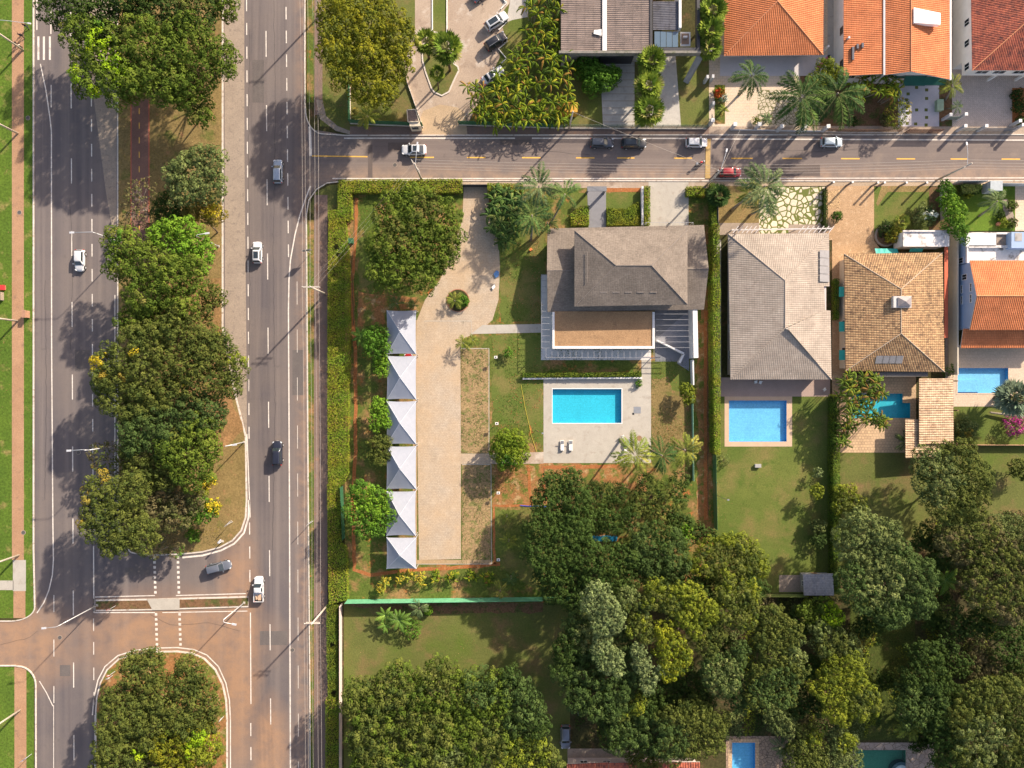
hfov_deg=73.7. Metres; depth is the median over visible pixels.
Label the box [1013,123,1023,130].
gate pillar
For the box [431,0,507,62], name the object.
kerb
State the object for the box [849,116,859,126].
shrub
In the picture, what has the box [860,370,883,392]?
dracaena
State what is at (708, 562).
tree
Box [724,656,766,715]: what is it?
tree
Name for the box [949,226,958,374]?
boundary wall
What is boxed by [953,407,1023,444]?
lawn
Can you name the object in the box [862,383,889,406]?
dracaena
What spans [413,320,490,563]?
drive edge sand
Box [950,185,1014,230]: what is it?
lawn
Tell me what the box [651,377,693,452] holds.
dry turf
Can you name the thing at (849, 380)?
dracaena
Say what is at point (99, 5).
tree
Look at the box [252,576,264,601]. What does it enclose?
pickup truck
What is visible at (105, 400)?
tree
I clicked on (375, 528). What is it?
tree
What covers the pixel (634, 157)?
yellow road marking
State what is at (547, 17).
areca palm
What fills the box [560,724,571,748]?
car
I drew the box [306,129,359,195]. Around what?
road patch
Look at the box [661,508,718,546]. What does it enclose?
tree
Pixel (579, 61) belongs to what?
podocarpus
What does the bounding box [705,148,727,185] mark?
utility pole
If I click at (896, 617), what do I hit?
tree
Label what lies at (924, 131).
fence
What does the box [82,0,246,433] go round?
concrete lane
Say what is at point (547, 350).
terrace slab
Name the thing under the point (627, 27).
house
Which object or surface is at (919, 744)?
bush
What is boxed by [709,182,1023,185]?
pavement
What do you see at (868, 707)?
tree
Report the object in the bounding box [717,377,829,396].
pool terrace
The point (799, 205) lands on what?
crazy paving
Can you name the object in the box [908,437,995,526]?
tree
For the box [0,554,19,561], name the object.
utility pole
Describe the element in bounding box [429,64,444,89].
fan palm
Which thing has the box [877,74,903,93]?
areca palm
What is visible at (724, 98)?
shrub
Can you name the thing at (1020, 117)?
shrub
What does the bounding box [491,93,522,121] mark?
areca palm
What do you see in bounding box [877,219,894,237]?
shrub
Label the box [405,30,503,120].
yard
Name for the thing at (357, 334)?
banana plant
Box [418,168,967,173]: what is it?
overhead cable
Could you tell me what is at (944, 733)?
tree
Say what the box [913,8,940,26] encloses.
water tank
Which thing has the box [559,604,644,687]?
tree
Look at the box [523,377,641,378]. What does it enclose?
planter wall
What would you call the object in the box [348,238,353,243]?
waste bin
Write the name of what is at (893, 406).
swimming pool
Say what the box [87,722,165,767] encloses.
tree
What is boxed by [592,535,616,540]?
tarpaulin
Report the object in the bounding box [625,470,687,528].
tree
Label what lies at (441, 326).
paver drive
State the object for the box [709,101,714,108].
boundary pillar
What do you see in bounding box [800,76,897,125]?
lawn
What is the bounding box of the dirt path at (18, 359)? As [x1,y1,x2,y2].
[12,0,25,767]
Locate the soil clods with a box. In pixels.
[352,225,710,564]
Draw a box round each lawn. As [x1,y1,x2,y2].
[0,0,33,767]
[320,0,419,125]
[344,603,569,767]
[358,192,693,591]
[423,33,457,93]
[433,0,559,55]
[470,18,560,123]
[554,56,708,125]
[715,397,828,592]
[719,186,762,222]
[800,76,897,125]
[836,453,914,574]
[874,187,928,232]
[915,445,1023,539]
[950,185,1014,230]
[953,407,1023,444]
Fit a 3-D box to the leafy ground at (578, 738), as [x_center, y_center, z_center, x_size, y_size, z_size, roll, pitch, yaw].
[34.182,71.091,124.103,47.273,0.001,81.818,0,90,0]
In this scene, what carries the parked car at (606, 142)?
on the side street
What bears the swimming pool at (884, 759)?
in the pool terrace at (918, 760)
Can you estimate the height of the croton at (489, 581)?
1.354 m
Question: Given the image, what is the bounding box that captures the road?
[0,0,315,767]
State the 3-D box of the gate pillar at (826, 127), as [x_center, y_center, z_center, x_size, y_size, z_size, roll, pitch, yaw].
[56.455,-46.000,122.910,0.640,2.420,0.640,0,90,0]
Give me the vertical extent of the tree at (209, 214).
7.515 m
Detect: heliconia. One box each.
[480,203,507,223]
[483,182,506,205]
[483,216,508,238]
[493,184,518,204]
[494,199,516,222]
[494,231,516,251]
[496,217,522,240]
[504,205,531,226]
[505,189,530,209]
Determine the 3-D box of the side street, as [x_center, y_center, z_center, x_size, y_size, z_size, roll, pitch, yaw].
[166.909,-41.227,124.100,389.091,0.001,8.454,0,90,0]
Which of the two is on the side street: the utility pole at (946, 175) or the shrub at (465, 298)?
the utility pole at (946, 175)
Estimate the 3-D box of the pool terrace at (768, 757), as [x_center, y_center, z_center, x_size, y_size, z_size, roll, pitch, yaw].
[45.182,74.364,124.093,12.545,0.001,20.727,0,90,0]
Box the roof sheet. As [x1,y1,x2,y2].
[594,29,601,35]
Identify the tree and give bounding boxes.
[32,0,150,54]
[57,12,144,113]
[75,468,162,559]
[85,440,138,475]
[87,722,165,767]
[88,306,222,405]
[90,369,188,432]
[92,681,157,746]
[98,224,206,322]
[110,12,191,108]
[112,298,189,350]
[114,393,228,460]
[115,436,187,492]
[118,645,167,694]
[119,176,163,231]
[123,0,221,42]
[127,672,211,753]
[132,467,206,533]
[144,716,223,767]
[145,214,216,278]
[145,529,185,560]
[148,190,190,227]
[151,409,224,494]
[155,8,242,111]
[160,142,229,208]
[167,649,210,703]
[172,327,251,408]
[174,85,216,129]
[178,674,224,740]
[180,193,228,232]
[180,496,222,525]
[190,279,228,323]
[194,471,217,498]
[210,0,240,24]
[314,0,418,113]
[336,675,390,734]
[340,478,397,543]
[343,709,408,767]
[348,747,423,767]
[353,106,382,128]
[360,322,392,360]
[362,181,468,296]
[363,657,428,722]
[365,434,392,467]
[367,395,391,433]
[372,353,390,378]
[389,296,403,310]
[389,696,459,767]
[405,652,468,714]
[407,298,417,309]
[408,598,429,618]
[416,735,486,767]
[441,705,518,767]
[445,291,461,309]
[454,663,514,723]
[455,334,471,351]
[467,333,477,345]
[487,732,566,767]
[489,428,530,471]
[490,579,510,598]
[496,662,552,743]
[499,508,514,525]
[503,571,517,585]
[513,160,560,220]
[514,196,554,240]
[519,511,594,586]
[529,466,594,540]
[530,559,591,615]
[536,212,558,233]
[547,178,580,225]
[548,627,638,723]
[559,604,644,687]
[565,536,644,599]
[573,503,639,535]
[579,579,627,637]
[582,479,631,521]
[589,634,625,678]
[596,699,662,757]
[605,690,648,724]
[610,430,656,475]
[613,584,652,621]
[622,744,662,767]
[624,519,692,585]
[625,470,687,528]
[625,611,654,644]
[629,641,670,696]
[634,564,733,706]
[640,576,685,620]
[643,665,716,719]
[645,435,678,474]
[649,690,731,767]
[650,619,693,683]
[652,559,710,600]
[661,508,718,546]
[666,466,689,505]
[667,432,702,468]
[672,580,719,641]
[687,618,729,660]
[688,532,735,579]
[697,639,752,699]
[712,571,762,633]
[714,572,771,598]
[723,530,770,580]
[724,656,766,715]
[727,60,768,99]
[730,179,761,210]
[733,162,787,216]
[743,603,811,714]
[747,194,779,223]
[748,594,775,637]
[762,702,802,741]
[765,70,829,134]
[769,733,791,758]
[781,720,831,767]
[795,596,846,633]
[803,67,870,129]
[805,56,843,92]
[806,618,862,662]
[808,649,882,728]
[809,482,824,500]
[815,723,863,767]
[830,505,905,582]
[831,482,868,515]
[832,537,939,630]
[888,674,953,732]
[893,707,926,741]
[895,429,904,450]
[897,638,954,698]
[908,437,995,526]
[922,704,1023,767]
[931,594,974,679]
[932,506,1007,570]
[938,73,963,100]
[939,194,970,245]
[941,672,1023,767]
[945,100,962,114]
[949,703,971,727]
[955,534,1023,626]
[978,189,1006,216]
[983,612,1023,673]
[989,511,1023,555]
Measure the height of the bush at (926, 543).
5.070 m
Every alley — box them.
[828,0,833,68]
[945,247,949,377]
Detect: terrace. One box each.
[568,749,647,757]
[709,0,827,125]
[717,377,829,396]
[726,736,794,767]
[779,575,801,591]
[832,375,915,452]
[851,743,934,767]
[903,393,909,402]
[950,345,1023,406]
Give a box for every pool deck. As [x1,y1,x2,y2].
[544,378,650,462]
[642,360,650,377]
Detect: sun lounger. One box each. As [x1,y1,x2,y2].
[560,440,563,450]
[569,440,572,450]
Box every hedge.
[325,695,338,767]
[326,209,351,485]
[326,484,348,604]
[326,603,338,699]
[337,189,353,222]
[338,178,462,194]
[487,183,522,193]
[522,372,641,377]
[570,205,589,226]
[606,201,641,226]
[644,186,650,225]
[685,185,704,197]
[707,183,717,225]
[707,223,721,454]
[821,188,828,230]
[827,395,840,594]
[831,278,839,319]
[956,183,983,195]
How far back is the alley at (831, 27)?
124.08 m
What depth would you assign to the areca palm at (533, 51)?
119.84 m
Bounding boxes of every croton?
[376,585,385,596]
[377,575,391,588]
[395,570,409,584]
[402,568,416,582]
[413,571,426,586]
[430,568,442,583]
[444,571,459,584]
[463,569,479,581]
[479,570,494,586]
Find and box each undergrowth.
[572,510,1023,740]
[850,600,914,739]
[877,620,925,735]
[940,590,1023,669]
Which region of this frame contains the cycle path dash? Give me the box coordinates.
[139,108,139,229]
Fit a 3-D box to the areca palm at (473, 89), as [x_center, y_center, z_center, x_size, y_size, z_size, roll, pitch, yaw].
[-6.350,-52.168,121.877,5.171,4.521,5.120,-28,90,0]
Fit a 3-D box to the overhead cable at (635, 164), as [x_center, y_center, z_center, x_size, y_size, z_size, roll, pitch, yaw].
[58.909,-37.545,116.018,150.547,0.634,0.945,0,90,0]
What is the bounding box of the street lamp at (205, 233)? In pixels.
[196,232,219,246]
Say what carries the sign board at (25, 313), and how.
on the verge lawn at (6, 711)
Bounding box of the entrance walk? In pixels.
[587,191,605,227]
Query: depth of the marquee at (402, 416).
120.90 m
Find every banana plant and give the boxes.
[351,327,367,345]
[374,607,393,623]
[377,618,392,633]
[386,609,411,632]
[717,105,729,115]
[760,112,771,124]
[935,569,957,595]
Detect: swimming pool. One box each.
[552,388,621,423]
[728,739,758,767]
[729,401,786,441]
[852,394,909,417]
[856,750,905,767]
[956,366,1009,394]
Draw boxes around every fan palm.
[414,27,435,59]
[429,28,462,71]
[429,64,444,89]
[632,93,665,128]
[633,69,664,98]
[636,43,667,73]
[695,14,725,45]
[700,0,728,27]
[700,35,722,61]
[706,182,731,208]
[893,213,909,228]
[991,378,1023,418]
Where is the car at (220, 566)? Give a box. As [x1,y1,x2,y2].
[205,559,231,574]
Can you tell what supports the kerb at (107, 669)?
on the road
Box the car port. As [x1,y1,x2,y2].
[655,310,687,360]
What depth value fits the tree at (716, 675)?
113.50 m
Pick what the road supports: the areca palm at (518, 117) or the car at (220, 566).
the car at (220, 566)
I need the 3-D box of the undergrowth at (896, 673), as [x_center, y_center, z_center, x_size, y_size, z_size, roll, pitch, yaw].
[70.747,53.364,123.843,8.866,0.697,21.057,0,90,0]
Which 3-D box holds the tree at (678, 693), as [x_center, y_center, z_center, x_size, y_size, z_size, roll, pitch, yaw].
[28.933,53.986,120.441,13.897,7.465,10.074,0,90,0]
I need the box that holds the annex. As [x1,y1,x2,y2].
[893,230,948,337]
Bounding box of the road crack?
[1,30,879,644]
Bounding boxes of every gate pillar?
[708,118,714,125]
[730,122,736,129]
[754,122,761,128]
[776,124,783,131]
[821,124,829,131]
[941,113,952,120]
[955,124,967,131]
[956,112,967,120]
[976,124,987,131]
[1009,119,1021,126]
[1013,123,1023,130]
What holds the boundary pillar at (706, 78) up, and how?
on the lawn at (694, 101)
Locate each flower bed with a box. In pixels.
[607,188,640,191]
[715,85,724,123]
[929,187,939,229]
[939,79,951,125]
[1012,88,1023,124]
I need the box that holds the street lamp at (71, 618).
[41,604,97,628]
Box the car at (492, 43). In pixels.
[483,31,507,51]
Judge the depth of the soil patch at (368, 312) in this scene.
124.10 m
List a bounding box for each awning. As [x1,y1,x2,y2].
[875,248,897,252]
[909,248,923,251]
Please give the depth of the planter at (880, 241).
123.75 m
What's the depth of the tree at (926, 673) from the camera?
116.63 m
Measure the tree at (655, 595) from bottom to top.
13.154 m
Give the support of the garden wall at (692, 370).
on the lawn at (502, 386)
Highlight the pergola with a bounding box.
[727,226,833,233]
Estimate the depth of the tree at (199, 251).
115.56 m
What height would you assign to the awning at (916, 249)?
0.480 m
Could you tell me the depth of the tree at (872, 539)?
114.56 m
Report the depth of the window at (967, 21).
119.66 m
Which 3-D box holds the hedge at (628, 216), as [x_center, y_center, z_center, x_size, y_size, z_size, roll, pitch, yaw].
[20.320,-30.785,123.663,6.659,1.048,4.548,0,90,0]
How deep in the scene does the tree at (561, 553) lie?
115.07 m
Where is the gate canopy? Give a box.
[586,186,606,194]
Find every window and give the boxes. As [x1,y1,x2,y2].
[962,274,966,280]
[964,17,969,27]
[964,38,969,48]
[964,61,969,71]
[974,71,988,73]
[991,71,1006,73]
[1011,71,1023,73]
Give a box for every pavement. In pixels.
[350,126,708,134]
[462,181,708,187]
[709,126,1023,133]
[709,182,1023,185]
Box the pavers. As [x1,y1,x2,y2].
[952,69,1023,125]
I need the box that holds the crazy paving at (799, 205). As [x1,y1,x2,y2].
[759,187,824,233]
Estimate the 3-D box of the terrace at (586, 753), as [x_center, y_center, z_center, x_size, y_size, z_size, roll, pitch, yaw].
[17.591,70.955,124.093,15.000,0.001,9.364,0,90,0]
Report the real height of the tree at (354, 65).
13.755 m
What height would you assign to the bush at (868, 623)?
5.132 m
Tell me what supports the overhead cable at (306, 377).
attached to the utility pole at (315, 287)
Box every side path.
[717,223,758,234]
[717,240,720,376]
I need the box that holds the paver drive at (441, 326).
[416,181,499,559]
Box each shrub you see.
[184,526,200,543]
[351,107,358,115]
[401,617,422,640]
[423,605,432,615]
[457,293,469,306]
[502,347,512,358]
[635,379,642,387]
[678,382,696,406]
[712,85,724,98]
[713,87,724,97]
[716,453,729,467]
[718,93,728,101]
[751,116,760,124]
[808,518,827,533]
[809,533,826,549]
[812,467,823,477]
[831,210,842,223]
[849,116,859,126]
[857,633,875,652]
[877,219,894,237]
[878,112,892,127]
[883,97,911,129]
[885,226,904,243]
[905,209,919,226]
[910,201,938,229]
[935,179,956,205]
[942,363,954,377]
[953,416,978,439]
[964,190,973,198]
[995,209,1004,219]
[997,217,1009,229]
[1002,414,1023,438]
[1005,458,1023,480]
[1006,200,1018,211]
[1006,217,1017,228]
[1009,87,1023,102]
[1010,99,1023,114]
[1015,114,1023,125]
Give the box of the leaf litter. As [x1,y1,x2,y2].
[117,38,399,544]
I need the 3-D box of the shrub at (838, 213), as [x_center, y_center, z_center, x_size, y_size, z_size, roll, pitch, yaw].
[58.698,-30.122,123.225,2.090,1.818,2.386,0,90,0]
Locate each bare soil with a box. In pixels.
[148,271,242,448]
[350,602,542,613]
[698,520,709,549]
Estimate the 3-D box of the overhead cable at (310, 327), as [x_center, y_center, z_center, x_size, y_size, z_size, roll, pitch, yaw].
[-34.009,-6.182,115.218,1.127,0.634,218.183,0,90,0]
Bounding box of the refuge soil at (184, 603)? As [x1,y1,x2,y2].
[96,598,247,609]
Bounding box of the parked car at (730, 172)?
[719,166,740,177]
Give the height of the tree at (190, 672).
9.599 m
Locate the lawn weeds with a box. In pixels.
[0,4,913,669]
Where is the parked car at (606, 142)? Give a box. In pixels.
[590,136,613,148]
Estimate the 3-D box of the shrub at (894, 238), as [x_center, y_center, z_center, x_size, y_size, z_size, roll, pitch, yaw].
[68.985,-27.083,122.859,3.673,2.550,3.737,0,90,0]
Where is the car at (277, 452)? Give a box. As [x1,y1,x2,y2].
[270,441,283,464]
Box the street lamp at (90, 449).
[66,445,119,451]
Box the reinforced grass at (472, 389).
[461,349,489,559]
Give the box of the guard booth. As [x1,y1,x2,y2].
[407,109,421,130]
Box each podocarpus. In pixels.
[573,56,596,80]
[580,73,600,98]
[581,58,609,88]
[595,63,618,93]
[605,63,621,83]
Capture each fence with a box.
[339,604,341,767]
[340,486,344,539]
[344,597,542,603]
[347,84,422,126]
[458,121,555,127]
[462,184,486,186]
[556,127,705,129]
[691,397,693,480]
[713,454,717,529]
[715,207,718,223]
[726,594,807,597]
[731,129,821,131]
[825,128,902,132]
[904,129,944,132]
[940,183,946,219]
[946,116,960,119]
[952,180,988,183]
[961,127,980,130]
[981,127,1018,130]
[1003,183,1023,185]
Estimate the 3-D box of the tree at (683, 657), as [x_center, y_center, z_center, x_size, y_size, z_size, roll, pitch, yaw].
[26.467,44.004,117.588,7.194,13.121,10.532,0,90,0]
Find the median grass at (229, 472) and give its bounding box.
[118,0,245,554]
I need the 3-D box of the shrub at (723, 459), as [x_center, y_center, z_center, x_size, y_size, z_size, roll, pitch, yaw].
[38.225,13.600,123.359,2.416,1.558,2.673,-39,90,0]
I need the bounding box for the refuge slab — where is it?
[147,598,179,609]
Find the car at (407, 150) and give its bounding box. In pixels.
[402,143,426,155]
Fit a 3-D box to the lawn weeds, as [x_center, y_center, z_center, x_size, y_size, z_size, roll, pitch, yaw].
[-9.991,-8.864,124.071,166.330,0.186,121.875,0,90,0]
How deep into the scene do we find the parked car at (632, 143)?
122.89 m
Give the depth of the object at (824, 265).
120.39 m
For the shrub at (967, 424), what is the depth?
122.21 m
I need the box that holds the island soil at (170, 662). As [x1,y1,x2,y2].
[96,652,225,767]
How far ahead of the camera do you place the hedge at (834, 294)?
122.87 m
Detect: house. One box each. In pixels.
[541,222,708,358]
[559,0,701,83]
[567,758,699,767]
[722,0,829,55]
[727,233,831,379]
[833,0,951,85]
[839,252,944,376]
[905,378,958,457]
[952,0,1023,80]
[959,232,1023,347]
[982,181,1002,193]
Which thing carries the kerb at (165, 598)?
on the road
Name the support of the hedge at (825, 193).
on the crazy paving at (799, 205)
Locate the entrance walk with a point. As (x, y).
(597, 207)
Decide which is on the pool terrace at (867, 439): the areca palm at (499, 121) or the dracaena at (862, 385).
the dracaena at (862, 385)
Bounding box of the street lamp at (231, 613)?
[223,602,244,625]
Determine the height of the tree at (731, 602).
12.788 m
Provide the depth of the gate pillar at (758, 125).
122.16 m
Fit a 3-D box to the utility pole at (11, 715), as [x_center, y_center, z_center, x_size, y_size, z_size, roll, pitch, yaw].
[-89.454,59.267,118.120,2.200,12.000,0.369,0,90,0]
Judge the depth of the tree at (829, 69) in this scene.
119.38 m
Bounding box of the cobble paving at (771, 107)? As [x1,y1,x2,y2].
[758,90,819,124]
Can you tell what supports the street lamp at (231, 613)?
on the road
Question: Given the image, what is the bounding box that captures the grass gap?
[905,86,927,125]
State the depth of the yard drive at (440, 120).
124.10 m
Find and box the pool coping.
[725,397,791,446]
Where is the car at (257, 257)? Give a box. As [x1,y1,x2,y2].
[251,242,263,263]
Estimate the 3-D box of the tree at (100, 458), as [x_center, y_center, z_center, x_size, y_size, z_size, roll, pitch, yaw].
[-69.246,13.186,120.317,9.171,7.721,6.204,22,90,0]
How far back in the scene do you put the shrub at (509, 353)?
122.84 m
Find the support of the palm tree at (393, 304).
on the soil patch at (368, 312)
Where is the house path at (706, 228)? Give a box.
[701,225,709,346]
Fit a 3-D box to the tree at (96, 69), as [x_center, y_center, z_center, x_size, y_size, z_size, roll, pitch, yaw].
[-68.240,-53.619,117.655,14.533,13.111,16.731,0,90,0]
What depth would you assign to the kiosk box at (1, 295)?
123.64 m
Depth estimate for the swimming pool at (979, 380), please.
124.82 m
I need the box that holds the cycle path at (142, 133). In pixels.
[131,100,148,259]
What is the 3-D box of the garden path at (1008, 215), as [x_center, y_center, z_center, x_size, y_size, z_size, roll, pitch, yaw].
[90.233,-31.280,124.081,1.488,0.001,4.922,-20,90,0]
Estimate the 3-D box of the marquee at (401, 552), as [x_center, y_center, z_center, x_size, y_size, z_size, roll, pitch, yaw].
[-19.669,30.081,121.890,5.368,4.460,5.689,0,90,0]
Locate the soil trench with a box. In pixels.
[350,198,708,576]
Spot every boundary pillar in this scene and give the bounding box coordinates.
[703,75,708,83]
[709,74,713,82]
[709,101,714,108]
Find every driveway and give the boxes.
[601,56,680,125]
[649,181,688,225]
[898,84,938,125]
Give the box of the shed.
[800,572,833,595]
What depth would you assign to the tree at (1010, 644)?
118.68 m
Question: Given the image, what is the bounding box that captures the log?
[989,412,1020,416]
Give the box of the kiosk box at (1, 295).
[0,292,3,299]
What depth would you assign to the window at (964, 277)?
121.22 m
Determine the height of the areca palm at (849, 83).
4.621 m
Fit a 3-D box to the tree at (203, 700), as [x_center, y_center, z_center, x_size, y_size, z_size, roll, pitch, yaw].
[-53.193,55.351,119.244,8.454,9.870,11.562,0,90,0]
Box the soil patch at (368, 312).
[341,220,712,523]
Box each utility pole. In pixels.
[0,20,30,50]
[0,124,18,133]
[0,318,18,321]
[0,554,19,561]
[0,709,20,723]
[302,286,325,294]
[304,606,325,624]
[411,142,421,178]
[568,111,573,129]
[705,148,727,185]
[935,142,972,180]
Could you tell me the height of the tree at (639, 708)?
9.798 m
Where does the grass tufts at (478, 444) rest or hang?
on the reinforced grass at (472, 389)
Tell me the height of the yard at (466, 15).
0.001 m
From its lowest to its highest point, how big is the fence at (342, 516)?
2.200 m
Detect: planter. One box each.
[446,289,468,311]
[874,227,893,246]
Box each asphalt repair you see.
[60,60,302,675]
[368,139,819,177]
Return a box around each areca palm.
[459,79,490,107]
[468,99,492,127]
[475,85,500,118]
[486,72,514,98]
[486,110,510,134]
[489,68,520,97]
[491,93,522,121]
[502,58,528,85]
[506,46,534,81]
[507,107,533,131]
[509,84,541,114]
[510,64,542,94]
[513,34,538,61]
[516,0,543,23]
[517,22,550,47]
[525,106,555,132]
[528,40,559,70]
[530,60,559,92]
[533,2,560,31]
[533,86,561,121]
[538,20,560,47]
[541,0,567,18]
[544,102,572,130]
[545,41,571,67]
[547,59,575,90]
[551,84,578,112]
[845,79,873,104]
[853,75,875,89]
[860,74,886,98]
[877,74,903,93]
[877,82,904,104]
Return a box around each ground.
[0,0,1023,767]
[570,550,829,748]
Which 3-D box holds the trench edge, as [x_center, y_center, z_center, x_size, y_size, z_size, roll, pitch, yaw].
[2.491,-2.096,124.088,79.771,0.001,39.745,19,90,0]
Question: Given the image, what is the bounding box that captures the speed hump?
[705,139,710,177]
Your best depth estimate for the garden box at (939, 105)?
123.22 m
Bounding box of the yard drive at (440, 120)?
[420,105,466,134]
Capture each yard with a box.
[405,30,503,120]
[415,0,560,29]
[826,186,873,239]
[832,240,899,374]
[1015,186,1023,230]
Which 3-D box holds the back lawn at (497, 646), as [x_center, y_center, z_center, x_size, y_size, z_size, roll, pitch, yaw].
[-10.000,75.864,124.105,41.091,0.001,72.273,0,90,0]
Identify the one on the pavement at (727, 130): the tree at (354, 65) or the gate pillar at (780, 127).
the gate pillar at (780, 127)
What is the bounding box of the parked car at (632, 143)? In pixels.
[621,136,646,149]
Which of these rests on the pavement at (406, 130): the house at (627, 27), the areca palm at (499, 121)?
the areca palm at (499, 121)
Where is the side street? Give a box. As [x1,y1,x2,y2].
[360,135,1023,179]
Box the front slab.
[789,224,823,232]
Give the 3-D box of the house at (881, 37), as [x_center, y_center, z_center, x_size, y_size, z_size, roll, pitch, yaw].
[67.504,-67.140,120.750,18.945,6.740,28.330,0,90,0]
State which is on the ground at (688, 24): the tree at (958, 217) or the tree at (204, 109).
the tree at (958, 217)
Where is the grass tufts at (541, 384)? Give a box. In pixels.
[358,197,691,592]
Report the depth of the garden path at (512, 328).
124.09 m
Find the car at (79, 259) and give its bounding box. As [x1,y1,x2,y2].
[73,249,86,271]
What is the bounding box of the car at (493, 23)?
[483,11,508,31]
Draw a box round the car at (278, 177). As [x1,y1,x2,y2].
[271,160,283,183]
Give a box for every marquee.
[386,401,416,443]
[386,445,417,489]
[386,489,417,535]
[386,535,417,568]
[387,310,417,354]
[387,356,417,399]
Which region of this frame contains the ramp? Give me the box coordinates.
[656,311,688,370]
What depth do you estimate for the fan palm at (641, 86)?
118.03 m
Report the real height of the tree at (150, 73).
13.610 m
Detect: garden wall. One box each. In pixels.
[641,186,643,225]
[656,340,684,362]
[690,360,693,384]
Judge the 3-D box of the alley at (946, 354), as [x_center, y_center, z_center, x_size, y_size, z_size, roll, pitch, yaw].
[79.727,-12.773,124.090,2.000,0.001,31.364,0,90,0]
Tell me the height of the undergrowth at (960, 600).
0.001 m
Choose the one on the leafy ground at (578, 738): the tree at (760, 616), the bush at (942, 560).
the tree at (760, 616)
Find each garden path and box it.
[472,324,540,333]
[876,186,929,204]
[1002,199,1013,221]
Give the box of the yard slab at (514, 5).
[507,0,527,20]
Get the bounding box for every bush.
[768,698,791,718]
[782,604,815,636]
[787,684,826,719]
[799,653,831,682]
[852,606,889,639]
[876,671,896,691]
[908,724,937,753]
[909,518,942,552]
[921,611,946,633]
[923,541,959,572]
[933,682,967,710]
[955,605,994,638]
[962,645,1005,680]
[1000,662,1023,688]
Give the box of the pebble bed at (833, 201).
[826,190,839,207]
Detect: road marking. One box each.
[36,0,1023,767]
[312,155,1019,159]
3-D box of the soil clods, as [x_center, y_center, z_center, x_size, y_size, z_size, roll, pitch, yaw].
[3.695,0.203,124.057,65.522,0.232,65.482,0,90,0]
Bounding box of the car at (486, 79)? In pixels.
[481,66,503,85]
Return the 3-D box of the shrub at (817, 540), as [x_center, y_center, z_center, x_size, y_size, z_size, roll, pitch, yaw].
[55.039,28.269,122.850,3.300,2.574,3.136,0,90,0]
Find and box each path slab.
[0,560,25,590]
[492,452,543,463]
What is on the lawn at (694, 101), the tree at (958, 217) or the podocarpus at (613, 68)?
the podocarpus at (613, 68)
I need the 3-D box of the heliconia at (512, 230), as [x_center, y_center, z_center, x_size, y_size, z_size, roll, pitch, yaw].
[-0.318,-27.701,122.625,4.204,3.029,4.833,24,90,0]
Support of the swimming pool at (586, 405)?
in the pool deck at (596, 443)
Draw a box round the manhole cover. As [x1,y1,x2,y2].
[634,407,640,412]
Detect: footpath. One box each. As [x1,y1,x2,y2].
[314,0,326,767]
[316,100,349,133]
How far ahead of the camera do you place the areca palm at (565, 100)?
120.33 m
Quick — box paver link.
[461,454,491,463]
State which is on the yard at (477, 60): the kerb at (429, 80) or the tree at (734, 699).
the kerb at (429, 80)
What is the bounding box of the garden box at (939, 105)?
[935,99,943,111]
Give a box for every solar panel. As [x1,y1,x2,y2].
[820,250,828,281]
[875,356,903,362]
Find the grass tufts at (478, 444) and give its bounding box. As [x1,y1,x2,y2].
[461,348,490,563]
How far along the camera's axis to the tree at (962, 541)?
116.59 m
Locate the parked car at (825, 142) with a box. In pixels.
[820,136,841,148]
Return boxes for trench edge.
[351,198,708,514]
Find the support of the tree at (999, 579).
on the ground at (688, 24)
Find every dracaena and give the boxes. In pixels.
[829,384,860,410]
[830,431,852,449]
[833,368,857,392]
[833,416,861,434]
[838,403,864,427]
[849,370,873,395]
[851,384,875,413]
[856,405,887,427]
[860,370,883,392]
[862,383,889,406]
[867,413,892,432]
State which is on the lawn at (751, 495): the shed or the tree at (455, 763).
the shed
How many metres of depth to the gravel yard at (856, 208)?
124.09 m
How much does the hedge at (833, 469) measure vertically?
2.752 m
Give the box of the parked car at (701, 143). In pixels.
[685,136,706,148]
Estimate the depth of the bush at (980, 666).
120.61 m
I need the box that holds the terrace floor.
[720,55,829,75]
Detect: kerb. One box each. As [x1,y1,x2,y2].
[0,0,1023,767]
[95,651,227,767]
[96,596,247,610]
[117,0,246,555]
[422,31,458,95]
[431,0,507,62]
[461,321,491,563]
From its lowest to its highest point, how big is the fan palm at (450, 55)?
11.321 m
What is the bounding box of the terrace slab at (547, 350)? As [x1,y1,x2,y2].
[541,275,650,359]
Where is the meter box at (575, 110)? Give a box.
[557,102,577,116]
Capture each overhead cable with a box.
[303,26,308,767]
[308,40,312,699]
[313,38,317,696]
[316,8,321,744]
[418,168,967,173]
[434,160,1023,164]
[574,112,717,169]
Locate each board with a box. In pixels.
[0,285,5,289]
[22,310,29,317]
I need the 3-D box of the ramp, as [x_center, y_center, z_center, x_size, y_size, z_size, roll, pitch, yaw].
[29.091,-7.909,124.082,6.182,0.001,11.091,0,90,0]
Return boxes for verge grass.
[307,0,313,767]
[308,126,349,219]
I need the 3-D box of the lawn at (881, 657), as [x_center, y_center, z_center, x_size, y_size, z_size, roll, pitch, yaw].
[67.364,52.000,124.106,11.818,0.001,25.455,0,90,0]

